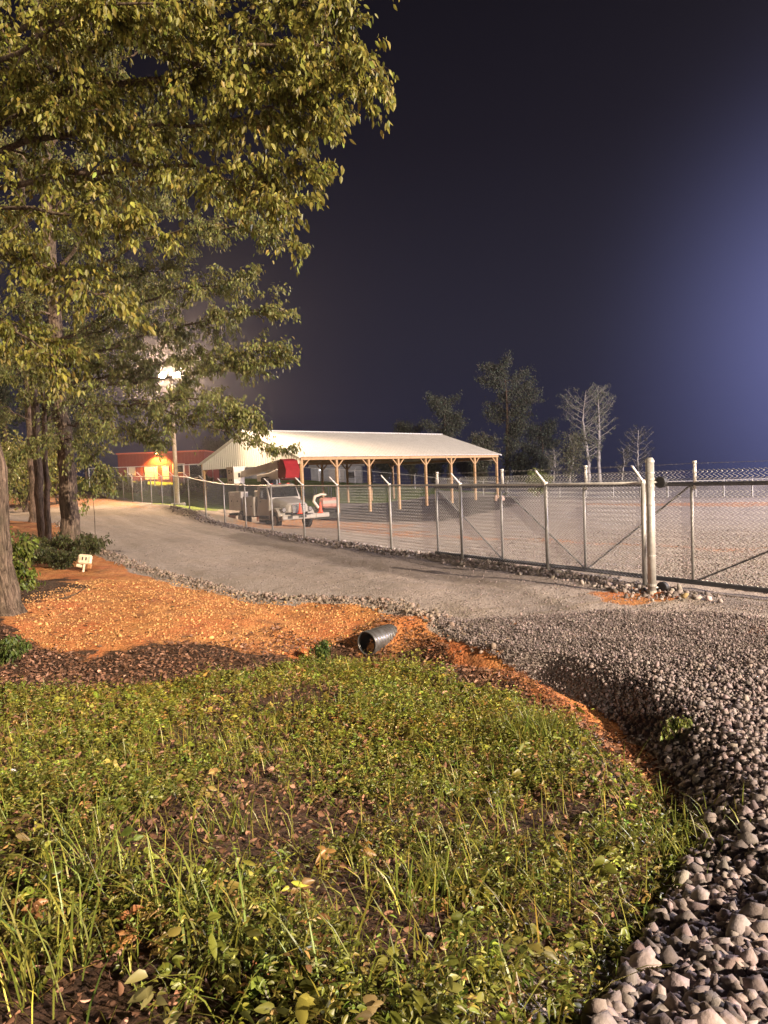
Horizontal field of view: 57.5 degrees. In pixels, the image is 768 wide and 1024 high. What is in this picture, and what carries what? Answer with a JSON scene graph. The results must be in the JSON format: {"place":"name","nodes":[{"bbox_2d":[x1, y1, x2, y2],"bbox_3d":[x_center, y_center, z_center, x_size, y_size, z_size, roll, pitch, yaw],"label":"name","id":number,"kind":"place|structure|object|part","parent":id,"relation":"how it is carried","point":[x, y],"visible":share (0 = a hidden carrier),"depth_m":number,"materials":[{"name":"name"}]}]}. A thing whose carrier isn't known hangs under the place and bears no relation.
{"place":"outdoors","nodes":[
{"label":"outdoors","id":0,"kind":"place"},
{"bbox_2d":[0,476,767,1023],"bbox_3d":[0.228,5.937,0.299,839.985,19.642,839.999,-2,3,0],"label":"ground","id":1,"kind":"structure","parent":0,"point":[162,532],"depth_m":11.83,"materials":[{"name":"soil"}]},
{"bbox_2d":[0,422,29,510],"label":"tree","id":2,"kind":"object","parent":1,"relation":"on","point":[7,446],"visible":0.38,"depth_m":44.13,"materials":[{"name":"green plant"}]},
{"bbox_2d":[0,634,33,666],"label":"shrub","id":3,"kind":"object","parent":1,"relation":"on","point":[12,649],"visible":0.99,"depth_m":9.65,"materials":[{"name":"green plant"}]},
{"bbox_2d":[0,314,43,451],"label":"tree","id":4,"kind":"object","parent":1,"relation":"on","point":[4,395],"visible":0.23,"depth_m":84.18,"materials":[{"name":"green plant"}]},
{"bbox_2d":[10,526,45,592],"bbox_3d":[-7.067,1.010,13.297,1.215,1.527,1.088,-2,3,0],"label":"shrub","id":5,"kind":"object","parent":1,"relation":"on","point":[20,564],"visible":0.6,"depth_m":13.20,"materials":[{"name":"green plant"}]},
{"bbox_2d":[6,441,58,511],"bbox_3d":[-25.964,-2.511,50.023,5.575,5.240,4.776,-2,3,0],"label":"shrub","id":6,"kind":"object","parent":1,"relation":"on","point":[22,496],"visible":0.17,"depth_m":49.87,"materials":[{"name":"green plant"}]},
{"bbox_2d":[13,538,62,567],"bbox_3d":[-9.511,1.110,18.608,1.655,0.878,1.201,0,3,32],"label":"shrub","id":7,"kind":"object","parent":1,"relation":"on","point":[39,550],"visible":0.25,"depth_m":18.53,"materials":[{"name":"green plant"}]},
{"bbox_2d":[15,529,71,550],"bbox_3d":[-9.989,0.972,20.528,1.554,1.036,1.454,-4,3,-27],"label":"shrub","id":8,"kind":"object","parent":1,"relation":"on","point":[51,544],"visible":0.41,"depth_m":20.35,"materials":[{"name":"green plant"}]},
{"bbox_2d":[10,342,84,468],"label":"tree","id":9,"kind":"object","parent":1,"relation":"on","point":[50,416],"visible":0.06,"depth_m":87.25,"materials":[{"name":"green plant"}]},
{"bbox_2d":[0,284,95,541],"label":"tree","id":10,"kind":"object","parent":1,"relation":"on","point":[48,524],"visible":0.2,"depth_m":22.61,"materials":[{"name":"green plant"}]},
{"bbox_2d":[0,320,96,522],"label":"tree","id":11,"kind":"object","parent":1,"relation":"on","point":[7,416],"visible":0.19,"depth_m":32.64,"materials":[{"name":"green plant"}]},
{"bbox_2d":[33,547,85,569],"bbox_3d":[-8.556,1.262,18.660,1.373,0.658,1.170,-2,3,0],"label":"shrub","id":12,"kind":"object","parent":1,"relation":"on","point":[64,559],"visible":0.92,"depth_m":18.40,"materials":[{"name":"green plant"}]},
{"bbox_2d":[41,451,83,503],"bbox_3d":[-26.392,-2.967,56.277,4.584,4.801,4.194,-2,3,0],"label":"shrub","id":13,"kind":"object","parent":1,"relation":"on","point":[56,486],"visible":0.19,"depth_m":55.67,"materials":[{"name":"green plant"}]},
{"bbox_2d":[52,532,114,555],"bbox_3d":[-8.740,1.022,20.477,1.164,0.900,1.450,0,4,39],"label":"shrub","id":14,"kind":"object","parent":1,"relation":"on","point":[94,545],"visible":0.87,"depth_m":20.39,"materials":[{"name":"green plant"}]},
{"bbox_2d":[76,554,92,571],"bbox_3d":[-7.851,1.412,18.309,0.378,0.605,0.169,5,-12,-8],"label":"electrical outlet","id":15,"kind":"object","parent":1,"relation":"on","point":[84,559],"visible":0.98,"depth_m":18.29,"materials":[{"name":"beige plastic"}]},
{"bbox_2d":[68,396,103,478],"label":"tree","id":16,"kind":"object","parent":1,"relation":"on","point":[87,444],"visible":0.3,"depth_m":93.97,"materials":[{"name":"green plant"}]},
{"bbox_2d":[0,33,188,542],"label":"tree","id":17,"kind":"object","parent":1,"relation":"on","point":[38,477],"visible":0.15,"depth_m":23.28,"materials":[{"name":"green plant"}]},
{"bbox_2d":[111,473,133,490],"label":"brush","id":18,"kind":"object","parent":1,"relation":"on","point":[119,481],"visible":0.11,"depth_m":79.26,"materials":[{"name":"green plant"}]},
{"bbox_2d":[116,477,151,492],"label":"brush","id":19,"kind":"object","parent":1,"relation":"on","point":[136,488],"visible":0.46,"depth_m":77.43,"materials":[{"name":"green plant"}]},
{"bbox_2d":[88,464,213,486],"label":"chain link fence","id":20,"kind":"object","parent":1,"relation":"on","point":[154,472],"visible":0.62,"depth_m":81.78,"materials":[{"name":"metal"}]},
{"bbox_2d":[0,0,313,550],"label":"tree","id":21,"kind":"object","parent":1,"relation":"on","point":[241,418],"visible":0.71,"depth_m":19.17,"materials":[{"name":"green plant"}]},
{"bbox_2d":[116,450,219,482],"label":"red building","id":22,"kind":"structure","parent":1,"relation":"on","point":[130,460],"depth_m":91.83,"materials":[{"name":"paint"}]},
{"bbox_2d":[128,467,135,475],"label":"window","id":23,"kind":"structure","parent":22,"relation":"in","point":[132,469],"depth_m":91.83,"materials":[{"name":"beige glass"}]},
{"bbox_2d":[144,466,157,479],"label":"door","id":24,"kind":"structure","parent":22,"relation":"in","point":[147,470],"depth_m":91.83,"materials":[{"name":"beige"}]},
{"bbox_2d":[162,466,168,479],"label":"door","id":25,"kind":"structure","parent":22,"relation":"in","point":[164,468],"depth_m":91.83,"materials":[{"name":"beige"}]},
{"bbox_2d":[172,463,184,472],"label":"window","id":26,"kind":"structure","parent":22,"relation":"in","point":[180,466],"depth_m":91.81,"materials":[{"name":"beige"}]},
{"bbox_2d":[189,465,202,477],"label":"door","id":27,"kind":"structure","parent":22,"relation":"in","point":[196,471],"depth_m":91.86,"materials":[{"name":"beige"}]},
{"bbox_2d":[159,373,180,502],"bbox_3d":[-17.904,-5.851,59.571,1.894,11.840,0.752,-2,3,0],"label":"light pole","id":28,"kind":"object","parent":1,"relation":"on","point":[175,465],"visible":0.39,"depth_m":59.66,"materials":[{"name":"brown wood"}]},
{"bbox_2d":[158,483,187,496],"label":"brush","id":29,"kind":"object","parent":1,"relation":"on","point":[170,491],"visible":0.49,"depth_m":77.56,"materials":[{"name":"green plant"}]},
{"bbox_2d":[179,473,215,493],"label":"brush","id":30,"kind":"object","parent":1,"relation":"on","point":[193,483],"visible":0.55,"depth_m":83.09,"materials":[{"name":"green plant"}]},
{"bbox_2d":[0,0,399,616],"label":"tree","id":31,"kind":"object","parent":1,"relation":"on","point":[26,91],"visible":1,"depth_m":9.91,"materials":[{"name":"green plant"}]},
{"bbox_2d":[15,578,386,655],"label":"clay clods","id":32,"kind":"object","parent":1,"relation":"on","point":[134,614],"visible":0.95,"depth_m":12.72,"materials":[{"name":"soil"}]},
{"bbox_2d":[56,588,84,598],"bbox_3d":[-6.258,1.625,13.880,0.626,0.195,0.216,-2,3,0],"label":"stick","id":33,"kind":"object","parent":32,"relation":"on","point":[65,597],"visible":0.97,"depth_m":13.84,"materials":[{"name":"brown wood"}]},
{"bbox_2d":[196,435,231,477],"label":"tree","id":34,"kind":"object","parent":1,"relation":"on","point":[211,445],"visible":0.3,"depth_m":138.01,"materials":[{"name":"green plant"}]},
{"bbox_2d":[245,467,277,478],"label":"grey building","id":35,"kind":"structure","parent":1,"relation":"on","point":[252,476],"depth_m":129.77,"materials":[{"name":"grey metal"}]},
{"bbox_2d":[225,459,328,526],"bbox_3d":[-6.952,-1.162,43.963,3.350,4.100,8.730,-4,3,-33],"label":"bucket truck","id":36,"kind":"object","parent":1,"relation":"on","point":[288,469],"visible":0.73,"depth_m":42.26,"materials":[{"name":"white metal"}]},
{"bbox_3d":[-7.235,-1.115,42.251,0.117,0.640,1.150,-4,3,-33],"label":"side window","id":37,"kind":"part","parent":36,"relation":"part of","materials":[{"name":"black glass"}]},
{"bbox_3d":[-7.246,-0.262,42.238,0.048,0.960,1.250,-4,3,-33],"label":"door","id":38,"kind":"part","parent":36,"relation":"part of","materials":[{"name":"white paint"}]},
{"bbox_2d":[297,503,302,513],"bbox_3d":[-4.837,-0.218,40.306,0.340,0.620,0.340,-2,3,0],"label":"traffic cone","id":39,"kind":"object","parent":36,"relation":"on","point":[300,510],"visible":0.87,"depth_m":40.24,"materials":[{"name":"orange plastic"}]},
{"bbox_2d":[318,502,322,512],"bbox_3d":[-3.748,-0.266,41.233,0.340,0.620,0.340,-2,3,0],"label":"traffic cone","id":40,"kind":"object","parent":36,"relation":"on","point":[320,510],"visible":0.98,"depth_m":41.16,"materials":[{"name":"orange plastic"}]},
{"bbox_2d":[52,521,516,653],"bbox_3d":[-7.473,1.278,21.655,2.654,1.125,29.754,-4,4,-37],"label":"road edge rubble","id":41,"kind":"object","parent":1,"relation":"on","point":[211,584],"visible":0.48,"depth_m":14.09,"materials":[{"name":"gravel"}]},
{"bbox_2d":[309,640,331,663],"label":"shrub","id":42,"kind":"object","parent":1,"relation":"on","point":[323,648],"visible":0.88,"depth_m":10.74,"materials":[{"name":"green plant"}]},
{"bbox_2d":[312,486,340,518],"bbox_3d":[-4.664,-0.765,51.963,2.670,2.445,1.600,-3,3,-15],"label":"wood chipper","id":43,"kind":"object","parent":1,"relation":"on","point":[333,504],"visible":0.54,"depth_m":51.60,"materials":[{"name":"orange metal"}]},
{"bbox_2d":[308,464,364,482],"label":"grey building","id":44,"kind":"structure","parent":1,"relation":"on","point":[331,468],"depth_m":127.78,"materials":[{"name":"grey metal"}]},
{"bbox_2d":[328,469,343,481],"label":"door","id":45,"kind":"structure","parent":44,"relation":"in","point":[331,471],"depth_m":127.75,"materials":[{"name":"metal"}]},
{"bbox_2d":[348,472,354,477],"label":"window","id":46,"kind":"structure","parent":44,"relation":"in","point":[349,473],"depth_m":127.75,"materials":[{"name":"black glass"}]},
{"bbox_2d":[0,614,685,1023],"bbox_3d":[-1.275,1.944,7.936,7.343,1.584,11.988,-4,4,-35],"label":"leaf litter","id":47,"kind":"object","parent":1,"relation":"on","point":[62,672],"visible":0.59,"depth_m":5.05,"materials":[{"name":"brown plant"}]},
{"bbox_2d":[0,636,695,1023],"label":"weeds","id":48,"kind":"object","parent":1,"relation":"on","point":[310,1002],"visible":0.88,"depth_m":3.77,"materials":[{"name":"green plant"}]},
{"bbox_2d":[5,583,694,857],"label":"clay litter","id":49,"kind":"object","parent":1,"relation":"on","point":[604,733],"visible":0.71,"depth_m":7.48,"materials":[{"name":"orange soil"}]},
{"bbox_2d":[198,430,501,512],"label":"open shed","id":50,"kind":"structure","parent":1,"relation":"on","point":[337,449],"depth_m":64.86,"materials":[{"name":"white metal"}]},
{"bbox_2d":[95,465,646,584],"bbox_3d":[-13.363,-1.444,45.095,0.709,4.734,72.457,-4,3,-30],"label":"chain link fence","id":51,"kind":"object","parent":1,"relation":"on","point":[642,482],"visible":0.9,"depth_m":20.44,"materials":[{"name":"metal"}]},
{"bbox_2d":[357,624,396,654],"bbox_3d":[-0.083,2.063,11.356,0.394,0.394,0.640,0,4,38],"label":"drain pipe","id":52,"kind":"object","parent":1,"relation":"on","point":[382,636],"visible":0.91,"depth_m":11.21,"materials":[{"name":"grey metal"}]},
{"bbox_2d":[0,649,758,1023],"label":"grass","id":53,"kind":"structure","parent":1,"relation":"on","point":[408,883],"depth_m":3.26,"materials":[{"name":"green plant"}]},
{"bbox_2d":[365,463,396,483],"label":"tree","id":54,"kind":"object","parent":1,"relation":"on","point":[386,467],"visible":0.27,"depth_m":137.13,"materials":[{"name":"green plant"}]},
{"bbox_2d":[298,466,508,495],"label":"chain link fence","id":55,"kind":"object","parent":1,"relation":"on","point":[339,468],"visible":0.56,"depth_m":108.80,"materials":[{"name":"metal"}]},
{"bbox_2d":[392,417,426,483],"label":"tree","id":56,"kind":"object","parent":1,"relation":"on","point":[401,427],"visible":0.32,"depth_m":138.80,"materials":[{"name":"green plant"}]},
{"bbox_2d":[418,463,447,483],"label":"tree","id":57,"kind":"object","parent":1,"relation":"on","point":[433,469],"visible":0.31,"depth_m":134.28,"materials":[{"name":"green plant"}]},
{"bbox_2d":[166,505,719,601],"bbox_3d":[-4.007,0.593,29.818,2.582,1.166,40.056,-4,3,-30],"label":"gravel strip","id":58,"kind":"object","parent":1,"relation":"on","point":[602,579],"visible":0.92,"depth_m":18.29,"materials":[{"name":"gravel"}]},
{"bbox_2d":[419,389,469,483],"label":"tree","id":59,"kind":"object","parent":1,"relation":"on","point":[450,423],"visible":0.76,"depth_m":128.62,"materials":[{"name":"green plant"}]},
{"bbox_2d":[452,461,490,490],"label":"tree","id":60,"kind":"object","parent":1,"relation":"on","point":[462,467],"visible":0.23,"depth_m":139.55,"materials":[{"name":"green plant"}]},
{"bbox_2d":[465,428,502,491],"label":"tree","id":61,"kind":"object","parent":1,"relation":"on","point":[484,441],"visible":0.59,"depth_m":117.10,"materials":[{"name":"green plant"}]},
{"bbox_2d":[473,349,548,493],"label":"tree","id":62,"kind":"object","parent":1,"relation":"on","point":[497,372],"visible":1,"depth_m":123.98,"materials":[{"name":"green plant"}]},
{"bbox_2d":[505,450,539,483],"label":"tree","id":63,"kind":"object","parent":1,"relation":"on","point":[519,462],"visible":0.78,"depth_m":121.27,"materials":[{"name":"green plant"}]},
{"bbox_2d":[515,417,563,475],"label":"tree","id":64,"kind":"object","parent":1,"relation":"on","point":[534,449],"visible":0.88,"depth_m":134.09,"materials":[{"name":"green plant"}]},
{"bbox_2d":[525,468,554,496],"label":"shrub","id":65,"kind":"object","parent":1,"relation":"on","point":[532,474],"visible":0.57,"depth_m":87.85,"materials":[{"name":"green plant"}]},
{"bbox_2d":[544,444,563,482],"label":"tree","id":66,"kind":"object","parent":1,"relation":"on","point":[554,457],"visible":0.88,"depth_m":102.77,"materials":[{"name":"plant"}]},
{"bbox_2d":[556,426,594,482],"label":"tree","id":67,"kind":"object","parent":1,"relation":"on","point":[573,443],"visible":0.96,"depth_m":103.40,"materials":[{"name":"plant"}]},
{"bbox_2d":[556,382,610,482],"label":"tree","id":68,"kind":"object","parent":1,"relation":"on","point":[584,429],"visible":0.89,"depth_m":105.44,"materials":[{"name":"grey plant"}]},
{"bbox_2d":[578,383,617,481],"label":"tree","id":69,"kind":"object","parent":1,"relation":"on","point":[599,459],"visible":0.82,"depth_m":107.43,"materials":[{"name":"grey plant"}]},
{"bbox_2d":[434,461,767,592],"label":"sliding gate","id":70,"kind":"structure","parent":1,"relation":"on","point":[694,484],"depth_m":15.24,"materials":[{"name":"metal"}]},
{"bbox_2d":[615,446,633,479],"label":"tree","id":71,"kind":"object","parent":1,"relation":"on","point":[624,457],"visible":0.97,"depth_m":109.80,"materials":[{"name":"grey plant"}]},
{"bbox_2d":[507,476,767,497],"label":"chain link fence","id":72,"kind":"object","parent":1,"relation":"on","point":[741,491],"visible":0.51,"depth_m":90.73,"materials":[{"name":"metal"}]},
{"bbox_2d":[620,424,654,481],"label":"tree","id":73,"kind":"object","parent":1,"relation":"on","point":[638,466],"visible":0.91,"depth_m":111.63,"materials":[{"name":"grey plant"}]},
{"bbox_2d":[645,458,668,592],"bbox_3d":[5.136,0.419,13.185,0.405,2.884,0.228,-2,3,0],"label":"gate post","id":74,"kind":"object","parent":1,"relation":"on","point":[659,482],"visible":0.94,"depth_m":13.11,"materials":[{"name":"metal"}]},
{"bbox_2d":[660,715,692,740],"bbox_3d":[2.543,1.918,6.111,0.303,0.308,0.182,-2,3,0],"label":"plant","id":75,"kind":"object","parent":1,"relation":"on","point":[677,724],"visible":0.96,"depth_m":6.08,"materials":[{"name":"green plant"}]},
{"bbox_2d":[680,593,688,598],"bbox_3d":[5.286,1.477,12.331,0.142,0.128,0.165,-2,3,0],"label":"rock","id":76,"kind":"object","parent":1,"relation":"on","point":[684,595],"visible":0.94,"depth_m":12.28,"materials":[{"name":"stone"}]},
{"bbox_2d":[0,0,767,492],"label":"sky","id":77,"kind":"structure","parent":0,"point":[578,188],"materials":[{"name":"blue"}]},
{"bbox_2d":[121,543,767,641],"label":"road gravel","id":78,"kind":"structure","parent":0,"point":[693,603],"depth_m":12.82,"materials":[{"name":"grey gravel"}]},
{"bbox_2d":[437,608,767,1023],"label":"gravel","id":79,"kind":"structure","parent":0,"point":[705,935],"depth_m":5.00,"materials":[{"name":"stone"}]},
{"bbox_2d":[468,528,767,593],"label":"yard gravel","id":80,"kind":"structure","parent":0,"point":[718,575],"depth_m":19.14,"materials":[{"name":"grey gravel"}]}
]}

